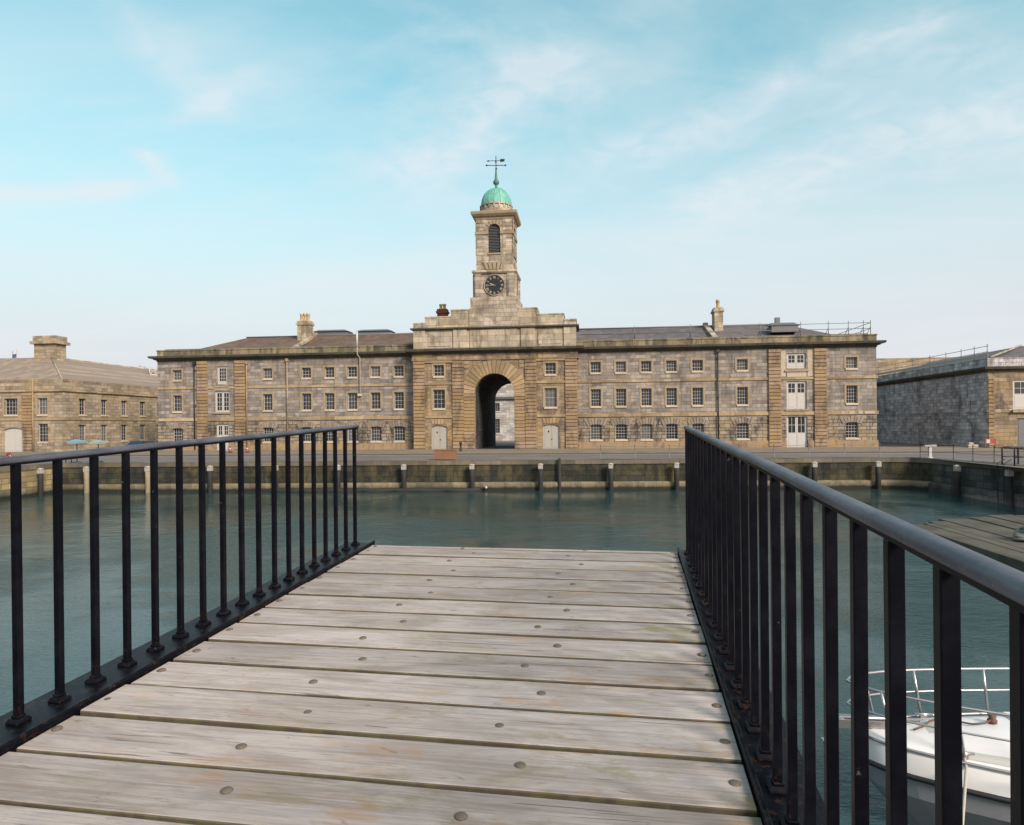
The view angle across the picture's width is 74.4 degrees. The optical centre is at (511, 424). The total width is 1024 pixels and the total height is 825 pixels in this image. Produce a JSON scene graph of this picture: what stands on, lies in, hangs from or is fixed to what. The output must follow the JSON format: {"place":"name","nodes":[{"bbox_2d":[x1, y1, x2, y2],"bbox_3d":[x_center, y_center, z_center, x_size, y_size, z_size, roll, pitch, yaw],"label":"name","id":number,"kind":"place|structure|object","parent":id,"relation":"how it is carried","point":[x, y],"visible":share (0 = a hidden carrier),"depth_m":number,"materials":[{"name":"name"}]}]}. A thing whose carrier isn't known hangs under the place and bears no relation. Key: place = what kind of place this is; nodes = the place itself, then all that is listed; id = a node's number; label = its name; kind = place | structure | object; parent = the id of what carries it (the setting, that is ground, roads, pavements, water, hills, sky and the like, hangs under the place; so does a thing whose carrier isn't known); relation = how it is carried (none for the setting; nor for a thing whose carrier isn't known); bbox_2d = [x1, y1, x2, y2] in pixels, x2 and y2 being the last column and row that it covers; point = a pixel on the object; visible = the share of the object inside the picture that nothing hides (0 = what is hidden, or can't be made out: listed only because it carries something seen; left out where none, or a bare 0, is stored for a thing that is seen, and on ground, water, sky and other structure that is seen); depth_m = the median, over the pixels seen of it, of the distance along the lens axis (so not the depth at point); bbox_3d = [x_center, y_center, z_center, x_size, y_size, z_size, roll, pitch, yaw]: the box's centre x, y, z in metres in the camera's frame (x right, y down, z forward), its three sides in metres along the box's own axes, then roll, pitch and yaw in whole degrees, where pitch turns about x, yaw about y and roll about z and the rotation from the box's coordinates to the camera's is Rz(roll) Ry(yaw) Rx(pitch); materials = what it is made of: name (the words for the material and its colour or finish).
{"place":"outdoors","nodes":[
{"label":"outdoors","id":0,"kind":"place"},
{"bbox_2d":[127,440,154,444],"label":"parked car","id":1,"kind":"object","parent":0,"point":[139,442],"visible":0.18,"depth_m":76.09,"materials":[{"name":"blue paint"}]},
{"bbox_2d":[0,489,1023,824],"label":"water","id":2,"kind":"structure","parent":0,"point":[654,521],"depth_m":26.68,"materials":[{"name":"teal liquid"}]},
{"bbox_2d":[37,468,43,495],"bbox_3d":[-35.319,5.624,50.529,0.460,4.810,0.438,-1,0,6],"label":"fender pile","id":3,"kind":"object","parent":2,"relation":"in","point":[40,472],"visible":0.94,"depth_m":50.38,"materials":[{"name":"white paint"}]},
{"bbox_2d":[83,466,88,492],"bbox_3d":[-32.895,5.601,52.151,0.460,4.810,0.438,-1,0,6],"label":"fender pile","id":4,"kind":"object","parent":2,"relation":"in","point":[86,478],"visible":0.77,"depth_m":51.99,"materials":[{"name":"white paint"}]},
{"bbox_2d":[144,466,149,492],"bbox_3d":[-28.040,5.556,51.932,0.460,4.810,0.438,-1,0,6],"label":"fender pile","id":5,"kind":"object","parent":2,"relation":"in","point":[147,478],"visible":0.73,"depth_m":51.78,"materials":[{"name":"white paint"}]},
{"bbox_2d":[207,465,212,491],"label":"fender pile","id":6,"kind":"object","parent":2,"relation":"in","point":[210,477],"visible":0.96,"depth_m":51.55,"materials":[{"name":"black paint"}]},
{"bbox_2d":[401,464,406,487],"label":"fender pile","id":7,"kind":"object","parent":2,"relation":"in","point":[403,475],"visible":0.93,"depth_m":50.87,"materials":[{"name":"black paint"}]},
{"bbox_2d":[469,464,474,487],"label":"fender pile","id":8,"kind":"object","parent":2,"relation":"in","point":[471,475],"visible":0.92,"depth_m":50.65,"materials":[{"name":"black paint"}]},
{"bbox_2d":[537,463,542,490],"bbox_3d":[2.154,5.275,50.569,0.460,4.810,0.438,-1,0,6],"label":"fender pile","id":9,"kind":"object","parent":2,"relation":"in","point":[540,476],"visible":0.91,"depth_m":50.41,"materials":[{"name":"black paint"}]},
{"bbox_2d":[558,458,560,489],"bbox_3d":[3.589,5.087,50.734,0.209,5.160,0.220,-1,0,6],"label":"mooring pole","id":10,"kind":"object","parent":2,"relation":"in","point":[559,473],"visible":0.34,"depth_m":50.65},
{"bbox_2d":[608,463,612,489],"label":"fender pile","id":11,"kind":"object","parent":2,"relation":"in","point":[610,476],"visible":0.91,"depth_m":50.17,"materials":[{"name":"black paint"}]},
{"bbox_2d":[673,462,679,489],"bbox_3d":[12.245,5.181,50.114,0.460,4.810,0.438,-1,0,6],"label":"fender pile","id":12,"kind":"object","parent":2,"relation":"in","point":[676,475],"visible":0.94,"depth_m":49.95,"materials":[{"name":"black paint"}]},
{"bbox_2d":[811,461,817,481],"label":"fender pile","id":13,"kind":"object","parent":2,"relation":"in","point":[814,465],"visible":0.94,"depth_m":49.50,"materials":[{"name":"white paint"}]},
{"bbox_2d":[875,461,881,488],"bbox_3d":[26.881,5.045,49.453,0.460,4.810,0.438,-1,0,6],"label":"fender pile","id":14,"kind":"object","parent":2,"relation":"in","point":[878,465],"visible":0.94,"depth_m":49.30,"materials":[{"name":"white paint"}]},
{"bbox_2d":[821,667,1010,824],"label":"motor boat","id":15,"kind":"object","parent":2,"relation":"on","point":[986,747],"visible":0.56,"depth_m":7.78,"materials":[{"name":"white plastic"}]},
{"bbox_2d":[963,757,967,824],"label":"mooring rope","id":16,"kind":"object","parent":15,"relation":"attached to","point":[965,783],"visible":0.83,"depth_m":7.23,"materials":[{"name":"fabric"}]},
{"bbox_2d":[953,465,960,495],"bbox_3d":[29.289,5.023,44.334,0.460,4.810,0.438,-1,0,6],"label":"fender pile","id":17,"kind":"object","parent":2,"relation":"in","point":[957,479],"visible":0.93,"depth_m":44.20,"materials":[{"name":"white paint"}]},
{"bbox_2d":[915,515,1023,571],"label":"timber raft","id":18,"kind":"object","parent":2,"relation":"on","point":[991,536],"visible":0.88,"depth_m":27.18,"materials":[{"name":"grey wood"}]},
{"bbox_2d":[1013,526,1023,540],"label":"rope coil","id":19,"kind":"object","parent":18,"relation":"on","point":[1018,534],"visible":1,"depth_m":25.53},
{"bbox_2d":[0,446,1023,456],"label":"pavement","id":20,"kind":"structure","parent":0,"point":[792,450],"depth_m":64.02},
{"bbox_2d":[0,0,1023,368],"label":"sky","id":21,"kind":"structure","parent":0,"point":[175,174],"materials":[{"name":"blue"}]},
{"bbox_2d":[22,441,1023,467],"bbox_3d":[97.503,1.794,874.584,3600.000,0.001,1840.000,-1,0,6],"label":"ground","id":22,"kind":"structure","parent":0,"point":[988,457],"depth_m":56.02,"materials":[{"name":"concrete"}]},
{"bbox_2d":[0,463,52,499],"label":"quay wall","id":23,"kind":"structure","parent":22,"relation":"on","point":[29,478],"depth_m":50.02,"materials":[{"name":"stone"}]},
{"bbox_2d":[0,335,157,451],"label":"storehouse building","id":24,"kind":"structure","parent":22,"relation":"on","point":[53,398],"depth_m":82.94,"materials":[{"name":"stone"}]},
{"bbox_2d":[2,397,18,416],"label":"window","id":25,"kind":"structure","parent":24,"relation":"in","point":[12,405],"depth_m":79.44,"materials":[{"name":"paint"}]},
{"bbox_2d":[5,428,22,451],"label":"garage door","id":26,"kind":"structure","parent":24,"relation":"in","point":[13,436],"depth_m":79.36,"materials":[{"name":"white paint"}]},
{"bbox_2d":[37,424,47,443],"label":"window","id":27,"kind":"structure","parent":24,"relation":"in","point":[43,428],"depth_m":79.01,"materials":[{"name":"glass"}]},
{"bbox_2d":[36,396,48,415],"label":"window","id":28,"kind":"structure","parent":24,"relation":"in","point":[43,400],"depth_m":78.95,"materials":[{"name":"paint"}]},
{"bbox_2d":[79,425,84,443],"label":"window","id":29,"kind":"structure","parent":24,"relation":"in","point":[81,427],"depth_m":81.66,"materials":[{"name":"paint"}]},
{"bbox_2d":[77,397,87,415],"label":"window","id":30,"kind":"structure","parent":24,"relation":"in","point":[80,400],"depth_m":81.64,"materials":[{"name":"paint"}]},
{"bbox_2d":[99,398,108,416],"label":"window","id":31,"kind":"structure","parent":24,"relation":"in","point":[102,401],"depth_m":85.33,"materials":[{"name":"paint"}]},
{"bbox_2d":[120,399,128,416],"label":"window","id":32,"kind":"structure","parent":24,"relation":"in","point":[122,401],"depth_m":89.01,"materials":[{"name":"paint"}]},
{"bbox_2d":[139,400,146,416],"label":"window","id":33,"kind":"structure","parent":24,"relation":"in","point":[141,402],"depth_m":92.85,"materials":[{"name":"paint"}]},
{"bbox_2d":[434,449,456,459],"bbox_3d":[-5.249,2.334,53.146,1.710,0.830,0.730,-1,0,6],"label":"steel planter","id":34,"kind":"object","parent":22,"relation":"on","point":[445,454],"visible":1,"depth_m":52.82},
{"bbox_2d":[131,453,858,456],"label":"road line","id":35,"kind":"object","parent":22,"relation":"on","point":[592,454],"visible":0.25,"depth_m":59.71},
{"bbox_2d":[63,457,931,492],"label":"quay wall","id":36,"kind":"structure","parent":22,"relation":"on","point":[658,473],"depth_m":51.19,"materials":[{"name":"stone"}]},
{"bbox_2d":[600,443,879,458],"bbox_3d":[17.178,1.975,51.039,20.965,1.070,0.120,-1,0,3],"label":"quay railing","id":37,"kind":"object","parent":36,"relation":"on","point":[844,444],"visible":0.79,"depth_m":50.94,"materials":[{"name":"grey metal"}]},
{"bbox_2d":[495,383,514,433],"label":"courtyard building","id":38,"kind":"structure","parent":22,"relation":"on","point":[504,404],"depth_m":122.88,"materials":[{"name":"stone"}]},
{"bbox_2d":[496,434,514,440],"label":"courtyard wall","id":39,"kind":"structure","parent":22,"relation":"on","point":[505,437],"depth_m":114.83,"materials":[{"name":"stone"}]},
{"bbox_2d":[148,159,886,450],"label":"storehouse building","id":40,"kind":"structure","parent":22,"relation":"on","point":[440,379],"depth_m":73.14,"materials":[{"name":"stone"}]},
{"bbox_2d":[171,368,182,381],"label":"window","id":41,"kind":"structure","parent":40,"relation":"in","point":[178,372],"depth_m":78.30,"materials":[{"name":"paint"}]},
{"bbox_2d":[168,422,186,440],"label":"window","id":42,"kind":"structure","parent":40,"relation":"in","point":[178,433],"depth_m":78.49,"materials":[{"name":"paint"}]},
{"bbox_2d":[171,394,183,412],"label":"window","id":43,"kind":"structure","parent":40,"relation":"in","point":[178,400],"depth_m":78.51,"materials":[{"name":"paint"}]},
{"bbox_2d":[215,391,229,411],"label":"loading window","id":44,"kind":"structure","parent":40,"relation":"in","point":[222,398],"depth_m":77.85,"materials":[{"name":"white paint"}]},
{"bbox_2d":[218,366,226,383],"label":"loading window","id":45,"kind":"structure","parent":40,"relation":"in","point":[222,371],"depth_m":77.86,"materials":[{"name":"white paint"}]},
{"bbox_2d":[217,424,228,449],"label":"door","id":46,"kind":"structure","parent":40,"relation":"in","point":[222,429],"depth_m":77.84,"materials":[{"name":"white paint"}]},
{"bbox_2d":[261,392,273,411],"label":"window","id":47,"kind":"structure","parent":40,"relation":"in","point":[268,396],"depth_m":77.26,"materials":[{"name":"glass"}]},
{"bbox_2d":[261,366,273,379],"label":"window","id":48,"kind":"structure","parent":40,"relation":"in","point":[268,373],"depth_m":77.09,"materials":[{"name":"paint"}]},
{"bbox_2d":[259,422,276,442],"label":"window","id":49,"kind":"structure","parent":40,"relation":"in","point":[267,430],"depth_m":77.07,"materials":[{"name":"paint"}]},
{"bbox_2d":[297,421,315,442],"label":"window","id":50,"kind":"structure","parent":40,"relation":"in","point":[307,437],"depth_m":76.56,"materials":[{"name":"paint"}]},
{"bbox_2d":[300,392,312,411],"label":"window","id":51,"kind":"structure","parent":40,"relation":"in","point":[307,398],"depth_m":76.77,"materials":[{"name":"glass"}]},
{"bbox_2d":[300,366,312,378],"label":"window","id":52,"kind":"structure","parent":40,"relation":"in","point":[306,372],"depth_m":76.75,"materials":[{"name":"paint"}]},
{"bbox_2d":[323,391,335,410],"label":"window","id":53,"kind":"structure","parent":40,"relation":"in","point":[330,395],"depth_m":76.43,"materials":[{"name":"paint"}]},
{"bbox_2d":[323,365,335,378],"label":"window","id":54,"kind":"structure","parent":40,"relation":"in","point":[330,370],"depth_m":76.28,"materials":[{"name":"paint"}]},
{"bbox_2d":[320,421,339,442],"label":"window","id":55,"kind":"structure","parent":40,"relation":"in","point":[329,434],"depth_m":76.24,"materials":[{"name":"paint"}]},
{"bbox_2d":[343,421,361,442],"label":"window","id":56,"kind":"structure","parent":40,"relation":"in","point":[352,422],"depth_m":75.98,"materials":[{"name":"paint"}]},
{"bbox_2d":[346,391,358,410],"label":"window","id":57,"kind":"structure","parent":40,"relation":"in","point":[352,398],"depth_m":76.17,"materials":[{"name":"paint"}]},
{"bbox_2d":[346,365,358,378],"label":"window","id":58,"kind":"structure","parent":40,"relation":"in","point":[352,372],"depth_m":76.11,"materials":[{"name":"paint"}]},
{"bbox_2d":[369,391,381,410],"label":"window","id":59,"kind":"structure","parent":40,"relation":"in","point":[375,399],"depth_m":75.89,"materials":[{"name":"paint"}]},
{"bbox_2d":[369,364,381,377],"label":"window","id":60,"kind":"structure","parent":40,"relation":"in","point":[375,370],"depth_m":75.82,"materials":[{"name":"paint"}]},
{"bbox_2d":[366,420,385,442],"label":"window","id":61,"kind":"structure","parent":40,"relation":"in","point":[375,431],"depth_m":75.87,"materials":[{"name":"paint"}]},
{"bbox_2d":[392,364,404,377],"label":"window","id":62,"kind":"structure","parent":40,"relation":"in","point":[397,369],"depth_m":75.53,"materials":[{"name":"paint"}]},
{"bbox_2d":[389,420,408,442],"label":"window","id":63,"kind":"structure","parent":40,"relation":"in","point":[399,432],"depth_m":75.56,"materials":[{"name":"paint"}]},
{"bbox_2d":[392,390,405,409],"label":"window","id":64,"kind":"structure","parent":40,"relation":"in","point":[400,395],"depth_m":75.58,"materials":[{"name":"paint"}]},
{"bbox_2d":[431,388,446,409],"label":"window","id":65,"kind":"structure","parent":40,"relation":"in","point":[439,395],"depth_m":73.84,"materials":[{"name":"paint"}]},
{"bbox_2d":[432,363,445,377],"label":"window","id":66,"kind":"structure","parent":40,"relation":"in","point":[438,369],"depth_m":73.81,"materials":[{"name":"paint"}]},
{"bbox_2d":[432,425,447,448],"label":"door","id":67,"kind":"structure","parent":40,"relation":"in","point":[439,432],"depth_m":73.83,"materials":[{"name":"white paint"}]},
{"bbox_2d":[543,361,557,375],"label":"window","id":68,"kind":"structure","parent":40,"relation":"in","point":[550,368],"depth_m":72.47,"materials":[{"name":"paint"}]},
{"bbox_2d":[543,386,558,408],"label":"window","id":69,"kind":"structure","parent":40,"relation":"in","point":[550,393],"depth_m":72.49,"materials":[{"name":"paint"}]},
{"bbox_2d":[543,424,559,448],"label":"door","id":70,"kind":"structure","parent":40,"relation":"in","point":[551,436],"depth_m":72.47,"materials":[{"name":"white paint"}]},
{"bbox_2d":[589,387,602,407],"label":"window","id":71,"kind":"structure","parent":40,"relation":"in","point":[595,393],"depth_m":73.14,"materials":[{"name":"paint"}]},
{"bbox_2d":[589,360,602,373],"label":"window","id":72,"kind":"structure","parent":40,"relation":"in","point":[595,366],"depth_m":73.11,"materials":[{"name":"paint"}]},
{"bbox_2d":[586,418,606,440],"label":"window","id":73,"kind":"structure","parent":40,"relation":"in","point":[595,430],"depth_m":73.14,"materials":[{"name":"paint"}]},
{"bbox_2d":[614,387,627,407],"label":"window","id":74,"kind":"structure","parent":40,"relation":"in","point":[620,393],"depth_m":72.86,"materials":[{"name":"paint"}]},
{"bbox_2d":[614,359,627,373],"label":"window","id":75,"kind":"structure","parent":40,"relation":"in","point":[620,367],"depth_m":72.77,"materials":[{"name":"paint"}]},
{"bbox_2d":[611,418,631,440],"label":"window","id":76,"kind":"structure","parent":40,"relation":"in","point":[621,429],"depth_m":72.84,"materials":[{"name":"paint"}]},
{"bbox_2d":[639,359,652,373],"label":"window","id":77,"kind":"structure","parent":40,"relation":"in","point":[645,365],"depth_m":72.53,"materials":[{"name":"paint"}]},
{"bbox_2d":[636,418,656,440],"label":"window","id":78,"kind":"structure","parent":40,"relation":"in","point":[646,429],"depth_m":72.56,"materials":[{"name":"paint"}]},
{"bbox_2d":[639,386,653,406],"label":"window","id":79,"kind":"structure","parent":40,"relation":"in","point":[644,394],"depth_m":72.56,"materials":[{"name":"paint"}]},
{"bbox_2d":[664,386,678,406],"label":"window","id":80,"kind":"structure","parent":40,"relation":"in","point":[671,393],"depth_m":72.26,"materials":[{"name":"paint"}]},
{"bbox_2d":[664,358,678,372],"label":"window","id":81,"kind":"structure","parent":40,"relation":"in","point":[669,365],"depth_m":72.24,"materials":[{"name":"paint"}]},
{"bbox_2d":[661,417,682,440],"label":"window","id":82,"kind":"structure","parent":40,"relation":"in","point":[671,429],"depth_m":72.26,"materials":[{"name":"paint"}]},
{"bbox_2d":[690,386,704,406],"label":"window","id":83,"kind":"structure","parent":40,"relation":"in","point":[697,392],"depth_m":71.96,"materials":[{"name":"paint"}]},
{"bbox_2d":[690,358,704,372],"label":"window","id":84,"kind":"structure","parent":40,"relation":"in","point":[695,363],"depth_m":71.91,"materials":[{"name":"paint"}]},
{"bbox_2d":[687,417,708,431],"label":"window","id":85,"kind":"structure","parent":40,"relation":"in","point":[700,427],"depth_m":71.77,"materials":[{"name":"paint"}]},
{"bbox_2d":[581,320,870,338],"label":"scaffold guardrail","id":86,"kind":"object","parent":40,"relation":"on","point":[800,324],"visible":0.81,"depth_m":71.14,"materials":[{"name":"grey metal"}]},
{"bbox_2d":[735,385,749,405],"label":"window","id":87,"kind":"structure","parent":40,"relation":"in","point":[741,397],"depth_m":71.42,"materials":[{"name":"paint"}]},
{"bbox_2d":[735,357,749,371],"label":"window","id":88,"kind":"structure","parent":40,"relation":"in","point":[740,362],"depth_m":71.40,"materials":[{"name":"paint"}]},
{"bbox_2d":[732,417,753,439],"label":"window","id":89,"kind":"structure","parent":40,"relation":"in","point":[742,428],"depth_m":71.43,"materials":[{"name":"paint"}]},
{"bbox_2d":[786,381,806,408],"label":"loading door","id":90,"kind":"structure","parent":40,"relation":"in","point":[796,390],"depth_m":70.79,"materials":[{"name":"white paint"}]},
{"bbox_2d":[787,353,805,367],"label":"loading window","id":91,"kind":"structure","parent":40,"relation":"in","point":[794,360],"depth_m":70.79,"materials":[{"name":"white paint"}]},
{"bbox_2d":[787,416,806,446],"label":"door","id":92,"kind":"structure","parent":40,"relation":"in","point":[796,426],"depth_m":70.79,"materials":[{"name":"white paint"}]},
{"bbox_2d":[844,355,858,369],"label":"window","id":93,"kind":"structure","parent":40,"relation":"in","point":[849,360],"depth_m":70.19,"materials":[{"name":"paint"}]},
{"bbox_2d":[844,383,859,404],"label":"window","id":94,"kind":"structure","parent":40,"relation":"in","point":[851,390],"depth_m":70.19,"materials":[{"name":"paint"}]},
{"bbox_2d":[841,416,863,439],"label":"window","id":95,"kind":"structure","parent":40,"relation":"in","point":[851,427],"depth_m":70.17,"materials":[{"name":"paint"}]},
{"bbox_2d":[876,344,1023,447],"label":"storehouse building","id":96,"kind":"structure","parent":22,"relation":"on","point":[977,401],"depth_m":71.62,"materials":[{"name":"stone"}]},
{"bbox_2d":[876,344,988,375],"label":"scaffold guardrail","id":97,"kind":"object","parent":96,"relation":"on","point":[946,362],"visible":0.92,"depth_m":75.06,"materials":[{"name":"grey metal"}]},
{"bbox_2d":[1013,380,1023,408],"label":"loading door","id":98,"kind":"structure","parent":96,"relation":"in","point":[1018,385],"depth_m":65.12,"materials":[{"name":"white paint"}]},
{"bbox_2d":[1017,418,1023,446],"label":"door","id":99,"kind":"structure","parent":96,"relation":"in","point":[1020,421],"depth_m":65.10,"materials":[{"name":"wood"}]},
{"bbox_2d":[928,458,1023,507],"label":"quay wall","id":100,"kind":"structure","parent":22,"relation":"on","point":[978,481],"depth_m":43.31,"materials":[{"name":"stone"}]},
{"bbox_2d":[919,443,1022,463],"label":"quay railing","id":101,"kind":"object","parent":100,"relation":"on","point":[972,446],"visible":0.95,"depth_m":44.80,"materials":[{"name":"metal"}]},
{"bbox_2d":[1004,469,1013,504],"bbox_3d":[29.508,5.021,39.983,0.460,4.810,0.438,-1,0,6],"label":"fender pile","id":102,"kind":"object","parent":100,"relation":"attached to","point":[1009,474],"visible":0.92,"depth_m":39.83,"materials":[{"name":"white paint"}]},
{"bbox_2d":[997,446,1023,503],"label":"quay ladder","id":103,"kind":"object","parent":100,"relation":"attached to","point":[1002,463],"visible":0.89,"depth_m":40.87,"materials":[{"name":"metal"}]},
{"bbox_3d":[-0.790,4.633,1.099,3.300,6.150,0.400,-1,0,6],"label":"bridge pier","id":104,"kind":"object","parent":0,"visible":0},
{"bbox_2d":[0,545,761,824],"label":"footbridge","id":105,"kind":"object","parent":104,"relation":"on","point":[395,685],"visible":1,"depth_m":2.81,"materials":[{"name":"wood"}]},
{"bbox_2d":[0,425,374,755],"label":"bridge railing","id":106,"kind":"object","parent":105,"relation":"attached to","point":[21,723],"visible":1,"depth_m":3.57,"materials":[{"name":"metal"}]},
{"bbox_2d":[677,426,1023,824],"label":"bridge railing","id":107,"kind":"object","parent":105,"relation":"attached to","point":[718,558],"visible":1,"depth_m":1.80,"materials":[{"name":"metal"}]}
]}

